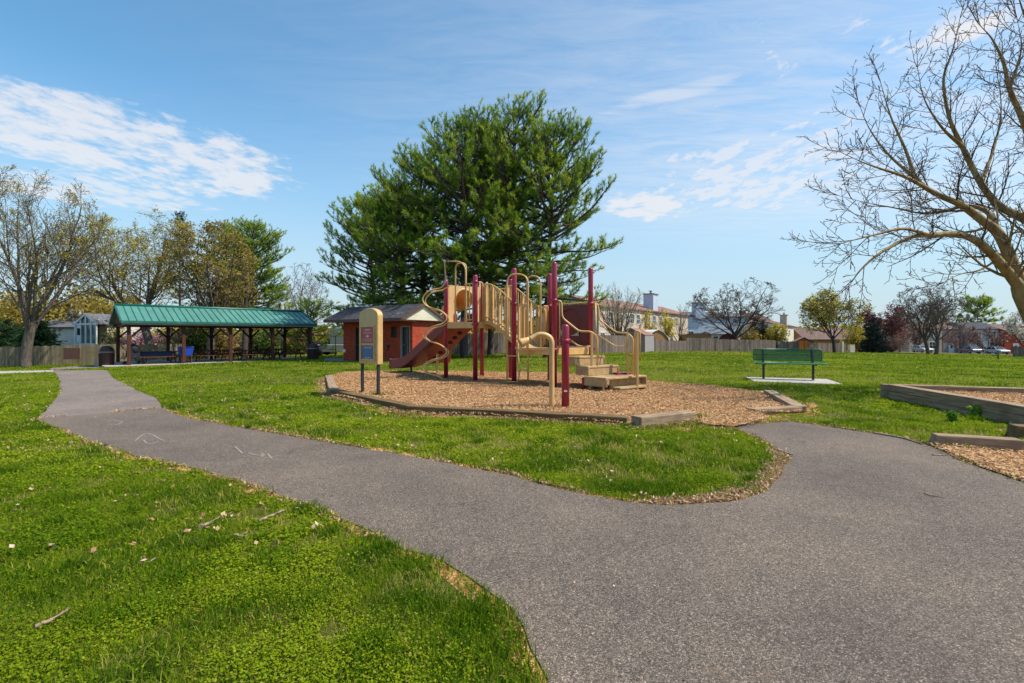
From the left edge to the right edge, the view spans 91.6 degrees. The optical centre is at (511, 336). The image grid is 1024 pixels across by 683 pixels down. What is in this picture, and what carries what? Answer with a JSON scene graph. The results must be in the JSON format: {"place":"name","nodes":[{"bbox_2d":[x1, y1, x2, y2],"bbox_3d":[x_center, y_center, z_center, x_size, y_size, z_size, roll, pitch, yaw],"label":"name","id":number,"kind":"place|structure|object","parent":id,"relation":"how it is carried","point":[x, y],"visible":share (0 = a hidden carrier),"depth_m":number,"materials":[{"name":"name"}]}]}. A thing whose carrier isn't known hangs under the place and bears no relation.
{"place":"outdoors","nodes":[
{"label":"outdoors","id":0,"kind":"place"},
{"bbox_2d":[40,370,161,417],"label":"old asphalt path","id":1,"kind":"structure","parent":0,"point":[84,392],"depth_m":10.77,"materials":[{"name":"grey asphalt"}]},
{"bbox_2d":[0,346,1023,682],"bbox_3d":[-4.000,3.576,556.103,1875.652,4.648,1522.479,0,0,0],"label":"lawn","id":2,"kind":"structure","parent":0,"point":[330,622],"depth_m":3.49,"materials":[{"name":"green plant"}]},
{"bbox_2d":[0,318,24,346],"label":"spruce tree","id":3,"kind":"object","parent":2,"relation":"on","point":[7,330],"visible":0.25,"depth_m":46.80,"materials":[{"name":"green plant"}]},
{"bbox_2d":[0,289,48,335],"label":"garden shrub","id":4,"kind":"object","parent":2,"relation":"on","point":[8,293],"visible":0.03,"depth_m":59.26,"materials":[{"name":"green plant"}]},
{"bbox_2d":[3,314,67,359],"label":"spruce tree","id":5,"kind":"object","parent":2,"relation":"on","point":[45,338],"visible":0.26,"depth_m":44.74,"materials":[{"name":"green plant"}]},
{"bbox_2d":[0,277,104,332],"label":"garden shrub","id":6,"kind":"object","parent":2,"relation":"on","point":[10,314],"visible":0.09,"depth_m":55.78,"materials":[{"name":"yellow plant"}]},
{"bbox_2d":[0,344,115,365],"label":"wooden fence","id":7,"kind":"object","parent":2,"relation":"on","point":[65,354],"visible":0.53,"depth_m":38.29,"materials":[{"name":"wood"}]},
{"bbox_2d":[0,163,118,366],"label":"budding tree","id":8,"kind":"object","parent":2,"relation":"on","point":[31,323],"visible":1,"depth_m":34.18,"materials":[{"name":"grey plant"}]},
{"bbox_2d":[46,284,141,332],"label":"tree","id":9,"kind":"object","parent":2,"relation":"on","point":[90,308],"visible":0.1,"depth_m":53.47,"materials":[{"name":"yellow plant"}]},
{"bbox_2d":[39,308,151,345],"bbox_3d":[-45.640,-0.519,54.470,7.620,6.125,6.700,0,0,8],"label":"bungalow","id":10,"kind":"object","parent":2,"relation":"on","point":[67,331],"visible":0.24,"depth_m":51.59,"materials":[{"name":"white"}]},
{"bbox_2d":[73,313,123,345],"bbox_3d":[-42.506,0.197,51.393,2.750,5.150,3.310,0,0,7],"label":"glazed porch","id":11,"kind":"object","parent":2,"relation":"on","point":[85,328],"visible":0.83,"depth_m":49.89,"materials":[{"name":"white glass"}]},
{"bbox_2d":[98,346,114,366],"bbox_3d":[-24.917,1.176,30.600,0.836,1.275,0.836,0,0,-17],"label":"trash can","id":12,"kind":"object","parent":2,"relation":"on","point":[106,355],"visible":0.88,"depth_m":30.34,"materials":[{"name":"black metal"}]},
{"bbox_2d":[100,319,125,343],"bbox_3d":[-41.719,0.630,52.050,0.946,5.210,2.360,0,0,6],"label":"garden shed","id":13,"kind":"structure","parent":2,"relation":"on","point":[103,328],"depth_m":50.98,"materials":[{"name":"beige"}]},
{"bbox_2d":[97,325,135,344],"bbox_3d":[-42.096,0.732,52.101,4.191,4.146,4.336,0,0,0],"label":"garden shrub","id":14,"kind":"object","parent":2,"relation":"on","point":[109,334],"visible":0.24,"depth_m":50.91,"materials":[{"name":"green plant"}]},
{"bbox_2d":[67,205,200,359],"bbox_3d":[-34.075,-4.747,45.788,12.500,14.528,9.503,0,0,0],"label":"budding tree","id":15,"kind":"object","parent":2,"relation":"on","point":[148,297],"visible":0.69,"depth_m":44.47,"materials":[{"name":"brown plant"}]},
{"bbox_2d":[114,329,159,359],"bbox_3d":[-36.992,1.402,49.861,5.105,4.875,4.846,0,0,0],"label":"garden shrub","id":16,"kind":"object","parent":2,"relation":"on","point":[139,340],"visible":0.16,"depth_m":49.16,"materials":[{"name":"pink plant"}]},
{"bbox_2d":[120,344,181,360],"bbox_3d":[-30.463,1.366,42.282,0.142,1.549,4.735,0,0,41],"label":"wooden fence","id":17,"kind":"object","parent":2,"relation":"on","point":[153,347],"visible":0.32,"depth_m":42.19,"materials":[{"name":"grey wood"}]},
{"bbox_2d":[163,210,195,328],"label":"pine tree","id":18,"kind":"object","parent":2,"relation":"on","point":[177,215],"visible":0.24,"depth_m":74.80,"materials":[{"name":"green plant"}]},
{"bbox_2d":[154,328,216,358],"bbox_3d":[-29.517,0.360,46.067,4.675,3.872,5.130,0,0,0],"label":"garden shrub","id":19,"kind":"object","parent":2,"relation":"on","point":[194,342],"visible":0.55,"depth_m":45.38,"materials":[{"name":"green plant"}]},
{"bbox_2d":[93,357,299,366],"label":"pavilion slab","id":20,"kind":"structure","parent":2,"relation":"on","point":[153,362],"depth_m":34.85,"materials":[{"name":"concrete"}]},
{"bbox_2d":[122,344,144,364],"bbox_3d":[-23.573,1.094,30.995,0.620,1.260,1.088,0,0,26],"label":"pushchair","id":21,"kind":"object","parent":20,"relation":"on","point":[135,351],"visible":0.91,"depth_m":30.89,"materials":[{"name":"fabric"}]},
{"bbox_2d":[139,351,178,363],"bbox_3d":[-22.986,1.351,32.410,1.760,0.800,2.350,0,0,44],"label":"picnic table","id":22,"kind":"object","parent":20,"relation":"on","point":[174,356],"visible":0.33,"depth_m":32.36,"materials":[{"name":"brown wood"}]},
{"bbox_2d":[132,351,171,358],"bbox_3d":[-23.237,1.205,32.166,0.928,0.544,2.000,0,0,44],"label":"table cloth","id":23,"kind":"object","parent":22,"relation":"on","point":[155,353],"visible":0.79,"depth_m":32.03,"materials":[{"name":"fabric"}]},
{"bbox_2d":[192,350,228,361],"bbox_3d":[-21.048,1.351,34.791,2.350,0.800,1.760,0,0,-41],"label":"picnic table","id":24,"kind":"object","parent":20,"relation":"on","point":[216,354],"visible":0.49,"depth_m":34.76,"materials":[{"name":"brown wood"}]},
{"bbox_2d":[109,303,316,364],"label":"picnic pavilion","id":25,"kind":"structure","parent":20,"relation":"on","point":[167,317],"depth_m":34.26,"materials":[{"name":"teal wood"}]},
{"bbox_2d":[149,219,263,358],"bbox_3d":[-25.783,-3.922,43.135,8.247,12.254,7.815,0,0,0],"label":"budding tree","id":26,"kind":"object","parent":2,"relation":"on","point":[228,286],"visible":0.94,"depth_m":41.69,"materials":[{"name":"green plant"}]},
{"bbox_2d":[189,267,232,342],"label":"bare tree","id":27,"kind":"object","parent":2,"relation":"on","point":[215,284],"visible":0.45,"depth_m":43.61,"materials":[{"name":"brown plant"}]},
{"bbox_2d":[190,328,239,357],"bbox_3d":[-27.606,0.771,47.171,4.707,3.861,4.476,0,0,0],"label":"garden shrub","id":28,"kind":"object","parent":2,"relation":"on","point":[220,341],"visible":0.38,"depth_m":46.64,"materials":[{"name":"green plant"}]},
{"bbox_2d":[192,217,255,337],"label":"pine tree","id":29,"kind":"object","parent":2,"relation":"on","point":[219,245],"visible":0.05,"depth_m":57.13,"materials":[{"name":"green plant"}]},
{"bbox_2d":[216,271,266,357],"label":"bare tree","id":30,"kind":"object","parent":2,"relation":"on","point":[244,336],"visible":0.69,"depth_m":43.19,"materials":[{"name":"brown plant"}]},
{"bbox_2d":[203,214,295,355],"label":"pine tree","id":31,"kind":"object","parent":2,"relation":"on","point":[263,243],"visible":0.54,"depth_m":53.27,"materials":[{"name":"green plant"}]},
{"bbox_2d":[238,328,286,357],"bbox_3d":[-23.171,0.455,45.844,4.171,3.419,4.759,0,0,0],"label":"garden shrub","id":32,"kind":"object","parent":2,"relation":"on","point":[261,338],"visible":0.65,"depth_m":45.35,"materials":[{"name":"green plant"}]},
{"bbox_2d":[276,328,306,354],"bbox_3d":[-23.980,0.191,54.353,4.874,3.812,4.186,0,0,-18],"label":"garden shrub","id":33,"kind":"object","parent":2,"relation":"on","point":[288,340],"visible":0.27,"depth_m":53.82,"materials":[{"name":"green plant"}]},
{"bbox_2d":[274,262,330,329],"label":"bare tree","id":34,"kind":"object","parent":2,"relation":"on","point":[300,291],"visible":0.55,"depth_m":65.80,"materials":[{"name":"grey bark"}]},
{"bbox_2d":[274,294,342,351],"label":"tree","id":35,"kind":"object","parent":2,"relation":"on","point":[314,313],"visible":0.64,"depth_m":43.70,"materials":[{"name":"green plant"}]},
{"bbox_2d":[307,343,318,359],"bbox_3d":[-14.374,1.086,36.000,0.836,1.275,0.836,0,0,21],"label":"trash can","id":36,"kind":"object","parent":2,"relation":"on","point":[313,351],"visible":0.85,"depth_m":35.71,"materials":[{"name":"black metal"}]},
{"bbox_2d":[318,328,342,355],"bbox_3d":[-16.383,0.456,47.000,4.600,2.594,1.880,0,0,4],"label":"utility truck","id":37,"kind":"object","parent":2,"relation":"on","point":[331,342],"visible":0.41,"depth_m":46.13,"materials":[{"name":"metal"}]},
{"bbox_2d":[314,183,419,329],"bbox_3d":[-11.047,-5.218,40.578,8.864,13.852,9.761,0,0,0],"label":"pine tree","id":38,"kind":"object","parent":2,"relation":"on","point":[345,252],"visible":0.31,"depth_m":39.01,"materials":[{"name":"green plant"}]},
{"bbox_2d":[323,304,443,360],"bbox_3d":[-7.651,0.030,30.330,6.715,3.898,4.070,0,0,33],"label":"brick hut","id":39,"kind":"object","parent":2,"relation":"on","point":[405,326],"visible":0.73,"depth_m":28.95,"materials":[{"name":"brick"}]},
{"bbox_2d":[401,326,409,357],"bbox_3d":[-6.024,0.439,28.376,0.734,2.100,0.180,0,0,33],"label":"door","id":40,"kind":"structure","parent":39,"relation":"in","point":[405,330],"depth_m":28.46,"materials":[{"name":"metal"}]},
{"bbox_2d":[345,172,452,313],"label":"pine tree","id":41,"kind":"object","parent":2,"relation":"on","point":[371,212],"visible":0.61,"depth_m":33.55,"materials":[{"name":"green plant"}]},
{"bbox_2d":[349,137,483,319],"bbox_3d":[-6.390,-6.184,36.246,9.762,15.537,9.330,0,0,28],"label":"pine tree","id":42,"kind":"object","parent":2,"relation":"on","point":[405,164],"visible":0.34,"depth_m":34.45,"materials":[{"name":"green plant"}]},
{"bbox_2d":[383,96,535,357],"bbox_3d":[-3.284,-6.955,33.187,10.160,16.925,10.545,0,0,0],"label":"pine tree","id":43,"kind":"object","parent":2,"relation":"on","point":[465,163],"visible":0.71,"depth_m":31.73,"materials":[{"name":"green plant"}]},
{"bbox_2d":[429,120,557,354],"bbox_3d":[-1.551,-7.640,38.792,10.247,18.322,9.502,0,0,0],"label":"pine tree","id":44,"kind":"object","parent":2,"relation":"on","point":[490,348],"visible":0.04,"depth_m":38.23,"materials":[{"name":"green plant"}]},
{"bbox_2d":[3,387,1011,638],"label":"fallen leaves","id":45,"kind":"object","parent":2,"relation":"on","point":[375,435],"visible":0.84,"depth_m":4.75,"materials":[{"name":"brown plant"}]},
{"bbox_2d":[151,316,867,344],"bbox_3d":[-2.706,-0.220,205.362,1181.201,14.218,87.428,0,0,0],"label":"distant woods","id":46,"kind":"object","parent":2,"relation":"on","point":[470,331],"visible":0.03,"depth_m":178.39,"materials":[{"name":"green plant"}]},
{"bbox_2d":[0,380,1023,682],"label":"clover leaves","id":47,"kind":"object","parent":2,"relation":"on","point":[120,464],"visible":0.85,"depth_m":3.04,"materials":[{"name":"green plant"}]},
{"bbox_2d":[448,88,585,308],"bbox_3d":[-0.328,-7.616,34.521,9.340,18.178,9.209,0,0,-23],"label":"pine tree","id":48,"kind":"object","parent":2,"relation":"on","point":[517,115],"visible":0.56,"depth_m":32.52,"materials":[{"name":"green plant"}]},
{"bbox_2d":[408,405,628,424],"bbox_3d":[-0.018,1.216,7.755,3.582,0.156,0.210,0,0,20],"label":"landscape timber","id":49,"kind":"object","parent":2,"relation":"on","point":[532,414],"visible":0.55,"depth_m":7.61,"materials":[{"name":"brown wood"}]},
{"bbox_2d":[451,333,632,354],"bbox_3d":[5.432,0.676,47.146,27.309,2.141,3.732,0,0,-39],"label":"wooden fence","id":50,"kind":"object","parent":2,"relation":"on","point":[604,346],"visible":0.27,"depth_m":44.12,"materials":[{"name":"grey wood"}]},
{"bbox_2d":[481,105,623,356],"bbox_3d":[2.222,-6.744,33.029,8.964,16.472,9.540,0,0,-17],"label":"pine tree","id":51,"kind":"object","parent":2,"relation":"on","point":[574,179],"visible":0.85,"depth_m":31.68,"materials":[{"name":"green plant"}]},
{"bbox_2d":[320,370,817,425],"bbox_3d":[-0.623,1.232,12.985,7.940,0.080,14.232,0,0,-38],"label":"mulch bed","id":52,"kind":"object","parent":2,"relation":"on","point":[618,400],"visible":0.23,"depth_m":10.07,"materials":[{"name":"brown wood"}]},
{"bbox_2d":[389,261,646,390],"bbox_3d":[-0.899,-0.419,14.222,9.474,3.548,2.086,0,0,40],"label":"play structure","id":53,"kind":"object","parent":52,"relation":"on","point":[443,338],"visible":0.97,"depth_m":13.42,"materials":[{"name":"beige plastic"}]},
{"bbox_2d":[518,324,570,407],"bbox_3d":[0.561,0.540,8.545,0.922,1.520,0.160,0,0,-6],"label":"talk tube","id":54,"kind":"object","parent":52,"relation":"in","point":[565,340],"visible":0.99,"depth_m":8.52,"materials":[{"name":"metal"}]},
{"bbox_2d":[537,291,689,340],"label":"row house","id":55,"kind":"structure","parent":2,"relation":"on","point":[650,299],"depth_m":70.94,"materials":[{"name":"beige"}]},
{"bbox_2d":[593,283,643,334],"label":"bare tree","id":56,"kind":"object","parent":2,"relation":"on","point":[617,319],"visible":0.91,"depth_m":52.53,"materials":[{"name":"grey plant"}]},
{"bbox_2d":[622,328,654,351],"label":"garden shed","id":57,"kind":"structure","parent":2,"relation":"on","point":[647,341],"depth_m":54.52,"materials":[{"name":"beige"}]},
{"bbox_2d":[645,330,668,340],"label":"garden shed","id":58,"kind":"structure","parent":2,"relation":"on","point":[660,335],"depth_m":62.79,"materials":[{"name":"brown wood"}]},
{"bbox_2d":[643,306,675,337],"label":"yellow tree","id":59,"kind":"object","parent":2,"relation":"on","point":[668,327],"visible":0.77,"depth_m":67.98,"materials":[{"name":"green plant"}]},
{"bbox_2d":[654,340,685,350],"bbox_3d":[19.026,1.133,61.787,9.807,1.578,0.142,0,0,-42],"label":"wooden fence","id":60,"kind":"object","parent":2,"relation":"on","point":[666,345],"visible":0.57,"depth_m":62.35,"materials":[{"name":"wood"}]},
{"bbox_2d":[658,304,688,340],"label":"bare tree","id":61,"kind":"object","parent":2,"relation":"on","point":[680,328],"visible":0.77,"depth_m":72.38,"materials":[{"name":"grey plant"}]},
{"bbox_2d":[681,333,710,340],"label":"garden shed","id":62,"kind":"structure","parent":2,"relation":"on","point":[694,335],"depth_m":69.87,"materials":[{"name":"brown wood"}]},
{"bbox_2d":[685,337,715,350],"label":"wooden fence","id":63,"kind":"object","parent":2,"relation":"on","point":[700,344],"visible":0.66,"depth_m":67.49,"materials":[{"name":"wood"}]},
{"bbox_2d":[682,301,746,338],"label":"row house","id":64,"kind":"structure","parent":2,"relation":"on","point":[695,327],"depth_m":92.57,"materials":[{"name":"grey"}]},
{"bbox_2d":[675,277,784,339],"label":"bare tree","id":65,"kind":"object","parent":2,"relation":"on","point":[749,318],"visible":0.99,"depth_m":73.27,"materials":[{"name":"grey plant"}]},
{"bbox_2d":[716,339,775,351],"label":"wooden fence","id":66,"kind":"object","parent":2,"relation":"on","point":[734,345],"visible":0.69,"depth_m":70.78,"materials":[{"name":"grey wood"}]},
{"bbox_2d":[738,324,776,347],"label":"garden shrub","id":67,"kind":"object","parent":2,"relation":"on","point":[746,336],"visible":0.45,"depth_m":78.89,"materials":[{"name":"green plant"}]},
{"bbox_2d":[756,313,795,341],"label":"row house","id":68,"kind":"structure","parent":2,"relation":"on","point":[784,319],"depth_m":112.20,"materials":[{"name":"beige"}]},
{"bbox_2d":[764,322,789,348],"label":"garden shrub","id":69,"kind":"object","parent":2,"relation":"on","point":[776,335],"visible":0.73,"depth_m":79.55,"materials":[{"name":"yellow plant"}]},
{"bbox_2d":[777,341,798,350],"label":"wooden fence","id":70,"kind":"object","parent":2,"relation":"on","point":[787,345],"visible":0.69,"depth_m":76.24,"materials":[{"name":"wood"}]},
{"bbox_2d":[747,377,841,384],"bbox_3d":[8.196,1.331,14.595,2.304,0.162,2.004,0,0,18],"label":"concrete pad","id":71,"kind":"object","parent":2,"relation":"on","point":[799,380],"visible":0.35,"depth_m":14.40,"materials":[{"name":"concrete"}]},
{"bbox_2d":[753,349,826,379],"bbox_3d":[8.197,0.829,14.735,1.880,0.942,0.583,0,0,18],"label":"park bench","id":72,"kind":"object","parent":71,"relation":"on","point":[763,353],"visible":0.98,"depth_m":14.90,"materials":[{"name":"green metal"}]},
{"bbox_2d":[794,328,855,348],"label":"row house","id":73,"kind":"structure","parent":2,"relation":"on","point":[819,337],"depth_m":119.50,"materials":[{"name":"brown wood"}]},
{"bbox_2d":[808,343,845,351],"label":"wooden fence","id":74,"kind":"object","parent":2,"relation":"on","point":[825,347],"visible":0.56,"depth_m":81.07,"materials":[{"name":"wood"}]},
{"bbox_2d":[797,287,875,352],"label":"budding tree","id":75,"kind":"object","parent":2,"relation":"on","point":[820,318],"visible":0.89,"depth_m":75.27,"materials":[{"name":"green plant"}]},
{"bbox_2d":[836,325,865,349],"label":"garden shrub","id":76,"kind":"object","parent":2,"relation":"on","point":[854,336],"visible":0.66,"depth_m":89.78,"materials":[{"name":"yellow plant"}]},
{"bbox_2d":[855,314,892,352],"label":"spruce tree","id":77,"kind":"object","parent":2,"relation":"on","point":[872,342],"visible":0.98,"depth_m":83.56,"materials":[{"name":"green plant"}]},
{"bbox_2d":[856,302,909,341],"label":"red tree","id":78,"kind":"object","parent":2,"relation":"on","point":[889,325],"visible":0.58,"depth_m":96.92,"materials":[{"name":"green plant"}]},
{"bbox_2d":[882,335,913,351],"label":"garden shrub","id":79,"kind":"object","parent":2,"relation":"on","point":[892,347],"visible":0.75,"depth_m":95.10,"materials":[{"name":"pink plant"}]},
{"bbox_2d":[783,0,1023,323],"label":"bare tree","id":80,"kind":"object","parent":2,"relation":"on","point":[1005,262],"visible":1,"depth_m":11.24,"materials":[{"name":"brown plant"}]},
{"bbox_2d":[881,321,941,351],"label":"townhouse","id":81,"kind":"structure","parent":2,"relation":"on","point":[931,342],"depth_m":113.19,"materials":[{"name":"beige"}]},
{"bbox_2d":[906,326,928,351],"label":"tree","id":82,"kind":"object","parent":2,"relation":"on","point":[914,338],"visible":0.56,"depth_m":107.58,"materials":[{"name":"red plant"}]},
{"bbox_2d":[889,289,957,353],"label":"bare tree","id":83,"kind":"object","parent":2,"relation":"on","point":[925,340],"visible":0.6,"depth_m":81.94,"materials":[{"name":"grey plant"}]},
{"bbox_2d":[903,276,981,353],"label":"bare tree","id":84,"kind":"object","parent":2,"relation":"on","point":[948,307],"visible":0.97,"depth_m":78.55,"materials":[{"name":"brown plant"}]},
{"bbox_2d":[937,322,961,352],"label":"townhouse","id":85,"kind":"structure","parent":2,"relation":"on","point":[948,348],"depth_m":114.04,"materials":[{"name":"grey"}]},
{"bbox_2d":[880,384,1023,398],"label":"landscape timber","id":86,"kind":"object","parent":2,"relation":"on","point":[884,391],"visible":0.44,"depth_m":9.79,"materials":[{"name":"wood"}]},
{"bbox_2d":[889,384,1023,423],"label":"landscape timber","id":87,"kind":"object","parent":2,"relation":"on","point":[991,408],"visible":0.82,"depth_m":8.27,"materials":[{"name":"wood"}]},
{"bbox_2d":[938,323,983,349],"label":"tree","id":88,"kind":"object","parent":2,"relation":"on","point":[957,340],"visible":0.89,"depth_m":105.29,"materials":[{"name":"red plant"}]},
{"bbox_2d":[901,389,1023,412],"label":"wood chips","id":89,"kind":"object","parent":2,"relation":"on","point":[1014,400],"visible":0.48,"depth_m":9.01,"materials":[{"name":"wood"}]},
{"bbox_2d":[949,322,999,353],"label":"townhouse","id":90,"kind":"structure","parent":2,"relation":"on","point":[981,327],"depth_m":112.23,"materials":[{"name":"grey"}]},
{"bbox_2d":[927,439,1023,479],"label":"wood chips","id":91,"kind":"object","parent":2,"relation":"on","point":[964,453],"visible":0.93,"depth_m":5.09,"materials":[{"name":"brown wood"}]},
{"bbox_2d":[929,433,1023,451],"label":"landscape timber","id":92,"kind":"object","parent":2,"relation":"on","point":[1006,443],"visible":0.59,"depth_m":5.57,"materials":[{"name":"brown wood"}]},
{"bbox_2d":[949,292,1007,323],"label":"pine tree","id":93,"kind":"object","parent":2,"relation":"on","point":[985,302],"visible":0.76,"depth_m":126.47,"materials":[{"name":"green plant"}]},
{"bbox_2d":[967,327,1011,353],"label":"tree","id":94,"kind":"object","parent":2,"relation":"on","point":[995,341],"visible":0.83,"depth_m":104.72,"materials":[{"name":"red plant"}]},
{"bbox_2d":[989,324,1023,353],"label":"townhouse","id":95,"kind":"structure","parent":2,"relation":"on","point":[1008,345],"depth_m":111.07,"materials":[{"name":"red brick"}]},
{"bbox_2d":[1000,311,1023,346],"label":"blossom tree","id":96,"kind":"object","parent":2,"relation":"on","point":[1013,329],"visible":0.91,"depth_m":72.24,"materials":[{"name":"white plant"}]},
{"bbox_2d":[1005,424,1023,439],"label":"landscape timber","id":97,"kind":"object","parent":2,"relation":"on","point":[1014,430],"visible":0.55,"depth_m":6.19,"materials":[{"name":"wood"}]},
{"bbox_2d":[0,0,1023,332],"label":"sky","id":98,"kind":"structure","parent":0,"point":[273,110],"materials":[{"name":"blue"}]},
{"bbox_2d":[39,408,1023,682],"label":"asphalt path","id":99,"kind":"structure","parent":0,"point":[841,526],"depth_m":2.90,"materials":[{"name":"grey asphalt"}]},
{"bbox_2d":[85,408,1019,682],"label":"soil edge","id":100,"kind":"object","parent":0,"point":[455,584],"visible":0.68,"depth_m":3.17,"materials":[{"name":"brown soil"}]},
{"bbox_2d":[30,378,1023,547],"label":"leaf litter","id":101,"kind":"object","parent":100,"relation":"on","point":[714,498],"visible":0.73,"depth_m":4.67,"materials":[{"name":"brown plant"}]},
{"bbox_2d":[310,378,823,430],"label":"bare soil","id":102,"kind":"structure","parent":0,"point":[811,404],"depth_m":7.98,"materials":[{"name":"soil"}]},
{"bbox_2d":[359,308,382,394],"bbox_3d":[-3.041,0.343,10.676,0.153,1.915,0.840,0,0,-43],"label":"information sign","id":103,"kind":"object","parent":102,"relation":"on","point":[370,335],"visible":0.99,"depth_m":10.51,"materials":[{"name":"beige metal"}]},
{"bbox_2d":[330,389,415,410],"bbox_3d":[-2.781,1.221,9.613,0.209,0.154,3.397,0,0,-41],"label":"landscape timber","id":104,"kind":"object","parent":102,"relation":"on","point":[386,402],"visible":0.65,"depth_m":9.27,"materials":[{"name":"brown wood"}]},
{"bbox_2d":[631,410,694,425],"bbox_3d":[2.211,1.200,7.224,1.104,0.183,0.202,0,0,-30],"label":"landscape timber","id":105,"kind":"object","parent":102,"relation":"on","point":[656,418],"visible":0.57,"depth_m":7.09,"materials":[{"name":"brown wood"}]},
{"bbox_2d":[746,405,801,414],"bbox_3d":[4.343,1.228,8.230,1.002,0.135,0.203,0,0,-19],"label":"landscape timber","id":106,"kind":"object","parent":102,"relation":"on","point":[782,408],"visible":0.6,"depth_m":8.15,"materials":[{"name":"wood"}]},
{"bbox_2d":[764,390,806,412],"bbox_3d":[5.204,1.226,9.583,0.209,0.145,2.666,0,0,17],"label":"landscape timber","id":107,"kind":"object","parent":102,"relation":"on","point":[779,397],"visible":0.62,"depth_m":9.30,"materials":[{"name":"wood"}]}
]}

